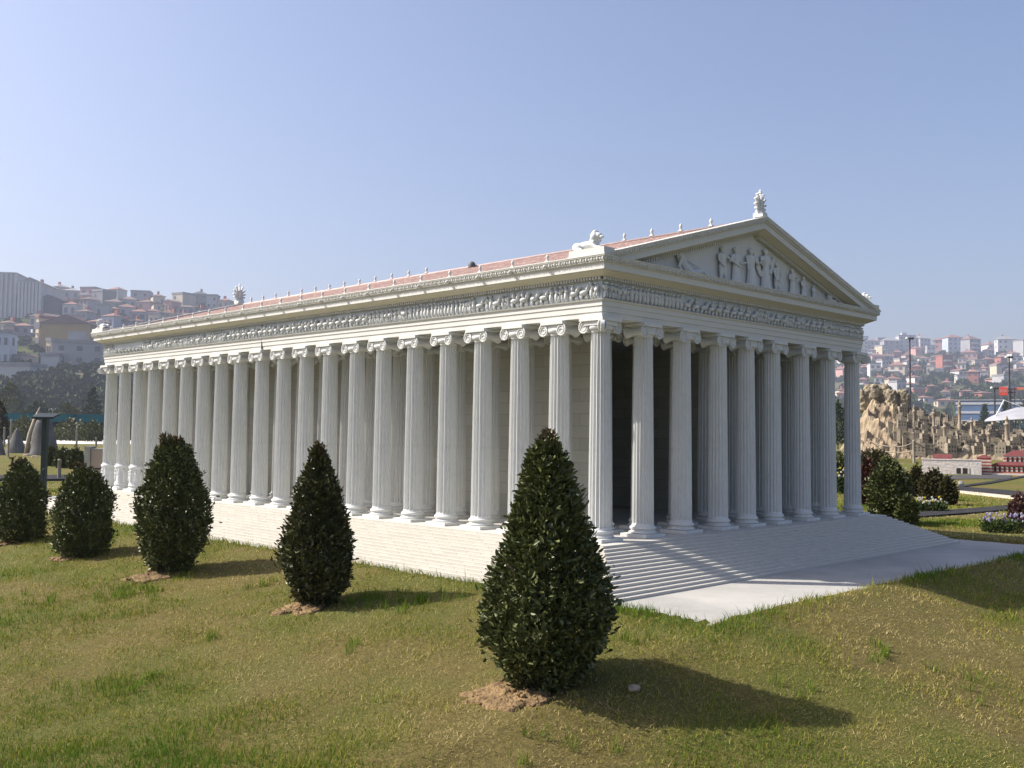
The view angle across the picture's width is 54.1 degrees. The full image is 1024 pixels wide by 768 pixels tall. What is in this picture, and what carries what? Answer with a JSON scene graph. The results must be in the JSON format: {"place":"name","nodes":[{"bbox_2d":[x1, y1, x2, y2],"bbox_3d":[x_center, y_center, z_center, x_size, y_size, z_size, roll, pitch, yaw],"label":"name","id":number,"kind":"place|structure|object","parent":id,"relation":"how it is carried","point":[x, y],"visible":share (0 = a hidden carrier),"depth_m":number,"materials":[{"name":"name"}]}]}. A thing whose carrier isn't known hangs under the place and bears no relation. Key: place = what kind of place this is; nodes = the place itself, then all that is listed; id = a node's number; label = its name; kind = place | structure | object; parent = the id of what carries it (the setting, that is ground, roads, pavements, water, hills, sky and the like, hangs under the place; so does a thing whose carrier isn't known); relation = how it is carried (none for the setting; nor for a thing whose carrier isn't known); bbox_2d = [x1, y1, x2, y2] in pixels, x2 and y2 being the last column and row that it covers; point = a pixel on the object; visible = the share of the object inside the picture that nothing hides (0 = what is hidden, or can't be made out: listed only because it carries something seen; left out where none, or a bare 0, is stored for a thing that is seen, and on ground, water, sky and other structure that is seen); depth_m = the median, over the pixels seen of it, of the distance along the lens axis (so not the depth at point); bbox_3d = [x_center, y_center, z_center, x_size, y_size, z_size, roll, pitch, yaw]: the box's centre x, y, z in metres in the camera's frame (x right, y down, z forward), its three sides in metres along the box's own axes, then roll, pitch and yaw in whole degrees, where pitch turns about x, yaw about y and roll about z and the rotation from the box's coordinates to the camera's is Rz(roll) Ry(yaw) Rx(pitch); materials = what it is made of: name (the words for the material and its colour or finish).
{"place":"outdoors","nodes":[
{"label":"outdoors","id":0,"kind":"place"},
{"bbox_2d":[5,440,130,443],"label":"path","id":1,"kind":"structure","parent":0,"point":[79,442],"depth_m":35.75,"materials":[{"name":"concrete"}]},
{"bbox_2d":[0,441,1023,767],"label":"lawn","id":2,"kind":"structure","parent":0,"point":[938,625],"depth_m":2.23,"materials":[{"name":"plant"}]},
{"bbox_2d":[0,399,10,442],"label":"garden bush","id":3,"kind":"object","parent":2,"relation":"on","point":[4,419],"visible":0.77,"depth_m":26.85,"materials":[{"name":"green plant"}]},
{"bbox_2d":[0,540,20,545],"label":"bare earth","id":4,"kind":"structure","parent":2,"relation":"on","point":[4,543],"depth_m":4.47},
{"bbox_2d":[0,456,53,543],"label":"clipped bush","id":5,"kind":"object","parent":4,"relation":"on","point":[19,496],"visible":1,"depth_m":4.50,"materials":[{"name":"green plant"}]},
{"bbox_2d":[0,379,24,412],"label":"tree","id":6,"kind":"object","parent":2,"relation":"on","point":[9,385],"visible":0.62,"depth_m":89.95,"materials":[{"name":"green plant"}]},
{"bbox_2d":[5,429,24,452],"bbox_3d":[-9.498,1.102,19.193,0.377,0.498,0.334,-1,-3,22],"label":"rock cone","id":7,"kind":"object","parent":2,"relation":"on","point":[16,445],"visible":0.81,"depth_m":19.11,"materials":[{"name":"stone"}]},
{"bbox_2d":[9,414,32,440],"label":"garden bush","id":8,"kind":"object","parent":2,"relation":"on","point":[21,426],"visible":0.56,"depth_m":38.54,"materials":[{"name":"green plant"}]},
{"bbox_2d":[21,399,50,413],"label":"tree","id":9,"kind":"object","parent":2,"relation":"on","point":[34,404],"visible":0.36,"depth_m":87.83,"materials":[{"name":"green plant"}]},
{"bbox_2d":[24,407,56,454],"bbox_3d":[-8.378,0.854,17.929,0.602,0.890,0.411,1,-3,0],"label":"rock cone","id":10,"kind":"object","parent":2,"relation":"on","point":[34,435],"visible":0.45,"depth_m":17.81,"materials":[{"name":"stone"}]},
{"bbox_2d":[40,442,59,465],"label":"garden bush","id":11,"kind":"object","parent":2,"relation":"on","point":[51,451],"visible":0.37,"depth_m":12.51,"materials":[{"name":"green plant"}]},
{"bbox_2d":[51,445,72,467],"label":"garden bush","id":12,"kind":"object","parent":2,"relation":"on","point":[62,453],"visible":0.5,"depth_m":11.90,"materials":[{"name":"green plant"}]},
{"bbox_2d":[48,401,81,413],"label":"tree","id":13,"kind":"object","parent":2,"relation":"on","point":[66,408],"visible":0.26,"depth_m":79.85,"materials":[{"name":"green plant"}]},
{"bbox_2d":[0,413,131,439],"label":"teal fence","id":14,"kind":"object","parent":2,"relation":"on","point":[85,418],"visible":0.16,"depth_m":44.28,"materials":[{"name":"paint"}]},
{"bbox_2d":[53,417,85,440],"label":"garden bush","id":15,"kind":"object","parent":2,"relation":"on","point":[66,428],"visible":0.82,"depth_m":40.15,"materials":[{"name":"green plant"}]},
{"bbox_2d":[65,444,83,468],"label":"garden bush","id":16,"kind":"object","parent":2,"relation":"on","point":[76,454],"visible":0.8,"depth_m":11.64,"materials":[{"name":"green plant"}]},
{"bbox_2d":[42,461,120,558],"bbox_3d":[-1.743,0.523,4.086,0.290,0.419,0.304,3,-4,-45],"label":"clipped bush","id":17,"kind":"object","parent":2,"relation":"on","point":[87,519],"visible":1,"depth_m":4.04,"materials":[{"name":"green plant"}]},
{"bbox_2d":[79,418,103,440],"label":"garden bush","id":18,"kind":"object","parent":2,"relation":"on","point":[95,428],"visible":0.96,"depth_m":39.29,"materials":[{"name":"green plant"}]},
{"bbox_2d":[81,383,103,414],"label":"tree","id":19,"kind":"object","parent":2,"relation":"on","point":[88,410],"visible":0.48,"depth_m":84.97,"materials":[{"name":"green plant"}]},
{"bbox_2d":[84,446,116,479],"bbox_3d":[-3.326,0.669,8.125,0.237,0.326,0.144,0,-3,9],"label":"pedestal","id":20,"kind":"object","parent":2,"relation":"on","point":[93,455],"visible":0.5,"depth_m":8.07,"materials":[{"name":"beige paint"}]},
{"bbox_2d":[120,569,181,583],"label":"bare earth","id":21,"kind":"structure","parent":2,"relation":"on","point":[145,576],"depth_m":3.48,"materials":[{"name":"soil"}]},
{"bbox_2d":[128,431,222,573],"bbox_3d":[-1.213,0.433,3.584,0.300,0.530,0.308,3,-4,-45],"label":"clipped bush","id":22,"kind":"object","parent":21,"relation":"on","point":[173,466],"visible":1,"depth_m":3.52,"materials":[{"name":"green plant"}]},
{"bbox_2d":[268,601,325,615],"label":"bare earth","id":23,"kind":"structure","parent":2,"relation":"on","point":[298,608],"depth_m":2.85,"materials":[{"name":"soil"}]},
{"bbox_2d":[270,440,359,606],"bbox_3d":[-0.574,0.419,2.943,0.253,0.513,0.252,3,-4,-45],"label":"clipped bush","id":24,"kind":"object","parent":23,"relation":"on","point":[318,533],"visible":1,"depth_m":2.89,"materials":[{"name":"green plant"}]},
{"bbox_2d":[459,678,562,711],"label":"bare earth","id":25,"kind":"structure","parent":2,"relation":"on","point":[501,695],"depth_m":2.01,"materials":[{"name":"soil"}]},
{"bbox_2d":[468,427,624,695],"bbox_3d":[0.069,0.374,2.099,0.307,0.570,0.346,-1,-3,24],"label":"clipped bush","id":26,"kind":"object","parent":25,"relation":"on","point":[528,634],"visible":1,"depth_m":2.04,"materials":[{"name":"green plant"}]},
{"bbox_2d":[835,399,843,448],"bbox_3d":[13.017,1.618,40.078,0.940,2.037,0.975,0,-3,15],"label":"tree","id":27,"kind":"object","parent":2,"relation":"on","point":[839,415],"visible":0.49,"depth_m":39.94,"materials":[{"name":"green plant"}]},
{"bbox_2d":[836,449,843,476],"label":"garden bush","id":28,"kind":"object","parent":2,"relation":"on","point":[839,459],"visible":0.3,"depth_m":10.32,"materials":[{"name":"green plant"}]},
{"bbox_2d":[836,467,843,493],"bbox_3d":[2.693,0.794,8.183,0.128,0.233,0.111,1,-3,0],"label":"flower bed","id":29,"kind":"object","parent":2,"relation":"on","point":[840,483],"visible":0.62,"depth_m":8.15,"materials":[{"name":"green plant"}]},
{"bbox_2d":[861,457,874,504],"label":"garden bush","id":30,"kind":"object","parent":2,"relation":"on","point":[867,465],"visible":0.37,"depth_m":6.85,"materials":[{"name":"red plant"}]},
{"bbox_2d":[861,447,902,466],"bbox_3d":[3.549,0.820,9.796,0.570,0.417,0.543,3,-4,-45],"label":"garden bush","id":31,"kind":"object","parent":2,"relation":"on","point":[877,454],"visible":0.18,"depth_m":9.77,"materials":[{"name":"green plant"}]},
{"bbox_2d":[861,454,916,518],"bbox_3d":[2.049,0.583,5.431,0.267,0.403,0.282,1,-3,-10],"label":"garden bush","id":32,"kind":"object","parent":2,"relation":"on","point":[888,483],"visible":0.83,"depth_m":5.37,"materials":[{"name":"green plant"}]},
{"bbox_2d":[892,492,921,525],"bbox_3d":[2.075,0.671,5.257,0.145,0.207,0.140,0,-3,14],"label":"garden bush","id":33,"kind":"object","parent":2,"relation":"on","point":[906,510],"visible":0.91,"depth_m":5.22,"materials":[{"name":"green plant"}]},
{"bbox_2d":[905,337,913,406],"bbox_3d":[23.879,0.495,60.098,0.515,6.660,0.228,1,-3,0],"label":"lamp mast","id":34,"kind":"object","parent":2,"relation":"on","point":[909,338],"visible":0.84,"depth_m":60.15,"materials":[{"name":"metal"}]},
{"bbox_2d":[908,462,923,496],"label":"garden bush","id":35,"kind":"object","parent":2,"relation":"on","point":[916,472],"visible":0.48,"depth_m":7.84,"materials":[{"name":"green plant"}]},
{"bbox_2d":[836,383,1023,459],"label":"rock town model","id":36,"kind":"object","parent":2,"relation":"on","point":[890,417],"visible":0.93,"depth_m":23.56,"materials":[{"name":"stone"}]},
{"bbox_2d":[916,466,945,499],"bbox_3d":[3.160,0.759,7.511,0.272,0.286,0.252,3,-4,-45],"label":"garden bush","id":37,"kind":"object","parent":2,"relation":"on","point":[928,486],"visible":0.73,"depth_m":7.46,"materials":[{"name":"green plant"}]},
{"bbox_2d":[916,496,948,510],"bbox_3d":[2.596,0.752,6.270,0.252,0.105,0.140,1,-3,0],"label":"flower bed","id":38,"kind":"object","parent":2,"relation":"on","point":[931,505],"visible":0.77,"depth_m":6.24,"materials":[{"name":"green plant"}]},
{"bbox_2d":[936,474,959,505],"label":"garden bush","id":39,"kind":"object","parent":2,"relation":"on","point":[948,491],"visible":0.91,"depth_m":6.92,"materials":[{"name":"green plant"}]},
{"bbox_2d":[922,454,981,474],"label":"building","id":40,"kind":"structure","parent":2,"relation":"on","point":[946,463],"depth_m":13.04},
{"bbox_2d":[918,505,1019,517],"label":"kerb","id":41,"kind":"structure","parent":2,"relation":"on","point":[949,512],"depth_m":6.19,"materials":[{"name":"concrete"}]},
{"bbox_2d":[960,491,1013,498],"bbox_3d":[3.917,0.916,8.043,0.228,0.038,1.489,1,-3,-7],"label":"path edging","id":42,"kind":"object","parent":2,"relation":"on","point":[992,495],"visible":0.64,"depth_m":8.20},
{"bbox_2d":[958,475,1023,488],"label":"kerb","id":43,"kind":"structure","parent":2,"relation":"on","point":[991,482],"depth_m":10.45,"materials":[{"name":"concrete"}]},
{"bbox_2d":[960,486,1023,496],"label":"kerb","id":44,"kind":"structure","parent":2,"relation":"on","point":[993,491],"depth_m":8.73,"materials":[{"name":"concrete"}]},
{"bbox_2d":[977,450,1023,475],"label":"banded model building","id":45,"kind":"structure","parent":2,"relation":"on","point":[1012,463],"depth_m":12.98,"materials":[{"name":"red brick"}]},
{"bbox_2d":[979,512,1023,533],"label":"flower bed","id":46,"kind":"object","parent":2,"relation":"on","point":[999,525],"visible":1,"depth_m":4.90,"materials":[{"name":"green plant"}]},
{"bbox_2d":[985,400,1023,428],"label":"tent roof","id":47,"kind":"structure","parent":2,"relation":"on","point":[1016,413],"depth_m":54.79,"materials":[{"name":"white fabric"}]},
{"bbox_2d":[1005,356,1012,431],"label":"lamp mast","id":48,"kind":"object","parent":2,"relation":"on","point":[1009,357],"visible":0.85,"depth_m":66.10,"materials":[{"name":"metal"}]},
{"bbox_2d":[999,387,1023,431],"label":"tower crane","id":49,"kind":"object","parent":2,"relation":"on","point":[1003,391],"visible":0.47,"depth_m":57.74,"materials":[{"name":"red paint"}]},
{"bbox_2d":[1006,490,1023,527],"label":"garden bush","id":50,"kind":"object","parent":2,"relation":"on","point":[1013,506],"visible":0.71,"depth_m":5.20,"materials":[{"name":"red plant"}]},
{"bbox_2d":[0,300,1023,439],"bbox_3d":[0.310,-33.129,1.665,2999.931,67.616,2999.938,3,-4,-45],"label":"hillside","id":51,"kind":"structure","parent":0,"point":[29,351],"depth_m":322.70,"materials":[{"name":"plant"}]},
{"bbox_2d":[0,329,18,361],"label":"house","id":52,"kind":"structure","parent":51,"relation":"on","point":[8,344],"depth_m":200.92,"materials":[{"name":"paint"}]},
{"bbox_2d":[0,272,26,317],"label":"house","id":53,"kind":"structure","parent":51,"relation":"on","point":[8,291],"depth_m":310.64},
{"bbox_2d":[0,362,47,377],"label":"house","id":54,"kind":"structure","parent":51,"relation":"on","point":[8,369],"depth_m":183.63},
{"bbox_2d":[15,323,35,335],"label":"house","id":55,"kind":"structure","parent":51,"relation":"on","point":[23,329],"depth_m":263.79,"materials":[{"name":"paint"}]},
{"bbox_2d":[12,353,39,362],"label":"house","id":56,"kind":"structure","parent":51,"relation":"on","point":[25,356],"depth_m":203.67,"materials":[{"name":"paint"}]},
{"bbox_2d":[17,277,63,317],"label":"house","id":57,"kind":"structure","parent":51,"relation":"on","point":[32,292],"depth_m":309.80,"materials":[{"name":"white concrete"}]},
{"bbox_2d":[31,315,54,346],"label":"house","id":58,"kind":"structure","parent":51,"relation":"on","point":[37,324],"depth_m":233.07,"materials":[{"name":"paint"}]},
{"bbox_2d":[40,352,63,366],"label":"house","id":59,"kind":"structure","parent":51,"relation":"on","point":[51,359],"depth_m":201.54,"materials":[{"name":"paint"}]},
{"bbox_2d":[43,294,68,314],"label":"house","id":60,"kind":"structure","parent":51,"relation":"on","point":[52,304],"depth_m":313.35,"materials":[{"name":"paint"}]},
{"bbox_2d":[0,359,133,414],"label":"hillside scrub","id":61,"kind":"object","parent":51,"relation":"on","point":[72,388],"visible":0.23,"depth_m":161.53,"materials":[{"name":"green plant"}]},
{"bbox_2d":[39,314,96,349],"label":"house","id":62,"kind":"structure","parent":51,"relation":"on","point":[59,327],"depth_m":231.77,"materials":[{"name":"beige concrete"}]},
{"bbox_2d":[62,286,79,299],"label":"house","id":63,"kind":"structure","parent":51,"relation":"on","point":[72,293],"depth_m":377.24,"materials":[{"name":"paint"}]},
{"bbox_2d":[62,299,82,314],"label":"house","id":64,"kind":"structure","parent":51,"relation":"on","point":[73,306],"depth_m":311.77,"materials":[{"name":"paint"}]},
{"bbox_2d":[51,331,104,364],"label":"house","id":65,"kind":"structure","parent":51,"relation":"on","point":[75,347],"depth_m":205.13,"materials":[{"name":"paint"}]},
{"bbox_2d":[75,306,96,319],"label":"house","id":66,"kind":"structure","parent":51,"relation":"on","point":[87,313],"depth_m":304.21,"materials":[{"name":"paint"}]},
{"bbox_2d":[79,297,100,311],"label":"house","id":67,"kind":"structure","parent":51,"relation":"on","point":[90,302],"depth_m":321.56,"materials":[{"name":"paint"}]},
{"bbox_2d":[79,287,102,298],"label":"house","id":68,"kind":"structure","parent":51,"relation":"on","point":[85,292],"depth_m":376.11,"materials":[{"name":"paint"}]},
{"bbox_2d":[95,303,111,318],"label":"house","id":69,"kind":"structure","parent":51,"relation":"on","point":[101,309],"depth_m":309.63,"materials":[{"name":"paint"}]},
{"bbox_2d":[92,289,116,302],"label":"house","id":70,"kind":"structure","parent":51,"relation":"on","point":[102,295],"depth_m":365.10,"materials":[{"name":"paint"}]},
{"bbox_2d":[3,299,206,361],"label":"hillside scrub","id":71,"kind":"object","parent":51,"relation":"on","point":[25,340],"visible":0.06,"depth_m":248.45,"materials":[{"name":"green plant"}]},
{"bbox_2d":[101,310,126,328],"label":"house","id":72,"kind":"structure","parent":51,"relation":"on","point":[115,318],"depth_m":284.19,"materials":[{"name":"paint"}]},
{"bbox_2d":[108,287,127,300],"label":"house","id":73,"kind":"structure","parent":51,"relation":"on","point":[121,293],"depth_m":389.94,"materials":[{"name":"paint"}]},
{"bbox_2d":[117,304,136,316],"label":"house","id":74,"kind":"structure","parent":51,"relation":"on","point":[125,308],"depth_m":321.37,"materials":[{"name":"paint"}]},
{"bbox_2d":[129,306,147,321],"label":"house","id":75,"kind":"structure","parent":51,"relation":"on","point":[141,314],"depth_m":312.72,"materials":[{"name":"paint"}]},
{"bbox_2d":[130,290,152,300],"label":"house","id":76,"kind":"structure","parent":51,"relation":"on","point":[140,295],"depth_m":387.19,"materials":[{"name":"paint"}]},
{"bbox_2d":[137,297,154,309],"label":"house","id":77,"kind":"structure","parent":51,"relation":"on","point":[146,304],"depth_m":363.07,"materials":[{"name":"paint"}]},
{"bbox_2d":[147,312,168,321],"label":"house","id":78,"kind":"structure","parent":51,"relation":"on","point":[153,316],"depth_m":294.43,"materials":[{"name":"paint"}]},
{"bbox_2d":[150,291,166,306],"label":"house","id":79,"kind":"structure","parent":51,"relation":"on","point":[158,297],"depth_m":380.34,"materials":[{"name":"paint"}]},
{"bbox_2d":[163,299,181,311],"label":"house","id":80,"kind":"structure","parent":51,"relation":"on","point":[170,305],"depth_m":348.30,"materials":[{"name":"paint"}]},
{"bbox_2d":[171,292,196,306],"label":"house","id":81,"kind":"structure","parent":51,"relation":"on","point":[185,298],"depth_m":374.94,"materials":[{"name":"paint"}]},
{"bbox_2d":[175,305,198,313],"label":"house","id":82,"kind":"structure","parent":51,"relation":"on","point":[190,309],"depth_m":348.69,"materials":[{"name":"paint"}]},
{"bbox_2d":[193,289,206,305],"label":"house","id":83,"kind":"structure","parent":51,"relation":"on","point":[201,297],"depth_m":386.39,"materials":[{"name":"paint"}]},
{"bbox_2d":[206,294,220,307],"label":"house","id":84,"kind":"structure","parent":51,"relation":"on","point":[211,301],"depth_m":380.80,"materials":[{"name":"paint"}]},
{"bbox_2d":[867,363,880,376],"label":"house","id":85,"kind":"structure","parent":51,"relation":"on","point":[872,368],"depth_m":493.54,"materials":[{"name":"paint"}]},
{"bbox_2d":[879,338,899,352],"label":"house","id":86,"kind":"structure","parent":51,"relation":"on","point":[893,344],"depth_m":690.57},
{"bbox_2d":[887,362,907,375],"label":"house","id":87,"kind":"structure","parent":51,"relation":"on","point":[898,368],"depth_m":481.38,"materials":[{"name":"paint"}]},
{"bbox_2d":[888,380,906,390],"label":"house","id":88,"kind":"structure","parent":51,"relation":"on","point":[896,385],"depth_m":404.28,"materials":[{"name":"white brick"}]},
{"bbox_2d":[895,333,915,351],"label":"house","id":89,"kind":"structure","parent":51,"relation":"on","point":[904,343],"depth_m":694.53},
{"bbox_2d":[916,334,930,350],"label":"house","id":90,"kind":"structure","parent":51,"relation":"on","point":[922,341],"depth_m":694.04,"materials":[{"name":"paint"}]},
{"bbox_2d":[835,349,1023,419],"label":"hillside scrub","id":91,"kind":"object","parent":51,"relation":"on","point":[950,407],"visible":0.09,"depth_m":403.14,"materials":[{"name":"green plant"}]},
{"bbox_2d":[935,354,953,371],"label":"house","id":92,"kind":"structure","parent":51,"relation":"on","point":[944,361],"depth_m":493.84,"materials":[{"name":"paint"}]},
{"bbox_2d":[933,398,955,406],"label":"house","id":93,"kind":"structure","parent":51,"relation":"on","point":[943,402],"depth_m":323.82,"materials":[{"name":"white tile"}]},
{"bbox_2d":[941,335,962,354],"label":"house","id":94,"kind":"structure","parent":51,"relation":"on","point":[950,344],"depth_m":630.18,"materials":[{"name":"paint"}]},
{"bbox_2d":[960,334,980,357],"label":"house","id":95,"kind":"structure","parent":51,"relation":"on","point":[968,342],"depth_m":617.82,"materials":[{"name":"paint"}]},
{"bbox_2d":[966,367,979,382],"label":"house","id":96,"kind":"structure","parent":51,"relation":"on","point":[973,375],"depth_m":430.35,"materials":[{"name":"paint"}]},
{"bbox_2d":[978,403,990,427],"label":"tree","id":97,"kind":"object","parent":51,"relation":"on","point":[984,414],"visible":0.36,"depth_m":124.89,"materials":[{"name":"green plant"}]},
{"bbox_2d":[955,399,1023,429],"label":"office block","id":98,"kind":"structure","parent":51,"relation":"on","point":[970,408],"depth_m":151.40,"materials":[{"name":"blue glass"}]},
{"bbox_2d":[991,374,1012,382],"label":"house","id":99,"kind":"structure","parent":51,"relation":"on","point":[996,378],"depth_m":405.12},
{"bbox_2d":[994,335,1013,354],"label":"house","id":100,"kind":"structure","parent":51,"relation":"on","point":[1002,343],"depth_m":637.77,"materials":[{"name":"paint"}]},
{"bbox_2d":[1013,339,1023,357],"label":"house","id":101,"kind":"structure","parent":51,"relation":"on","point":[1018,346],"depth_m":609.34,"materials":[{"name":"paint"}]},
{"bbox_2d":[0,0,1023,344],"label":"sky","id":102,"kind":"structure","parent":0,"point":[267,147],"materials":[{"name":"blue"}]},
{"bbox_2d":[40,496,1023,624],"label":"pavement","id":103,"kind":"structure","parent":0,"point":[715,602],"depth_m":3.19,"materials":[{"name":"stone"}]},
{"bbox_2d":[32,413,59,496],"bbox_3d":[-3.182,0.483,6.827,0.143,0.570,0.109,1,-3,0],"label":"sign stand","id":104,"kind":"object","parent":103,"relation":"on","point":[45,417],"visible":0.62,"depth_m":6.81,"materials":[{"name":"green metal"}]},
{"bbox_2d":[46,190,959,601],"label":"temple","id":105,"kind":"structure","parent":103,"relation":"on","point":[676,390],"depth_m":3.97,"materials":[{"name":"stone"}]},
{"bbox_2d":[944,475,1011,478],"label":"path","id":106,"kind":"structure","parent":0,"point":[980,476],"depth_m":12.12,"materials":[{"name":"concrete"}]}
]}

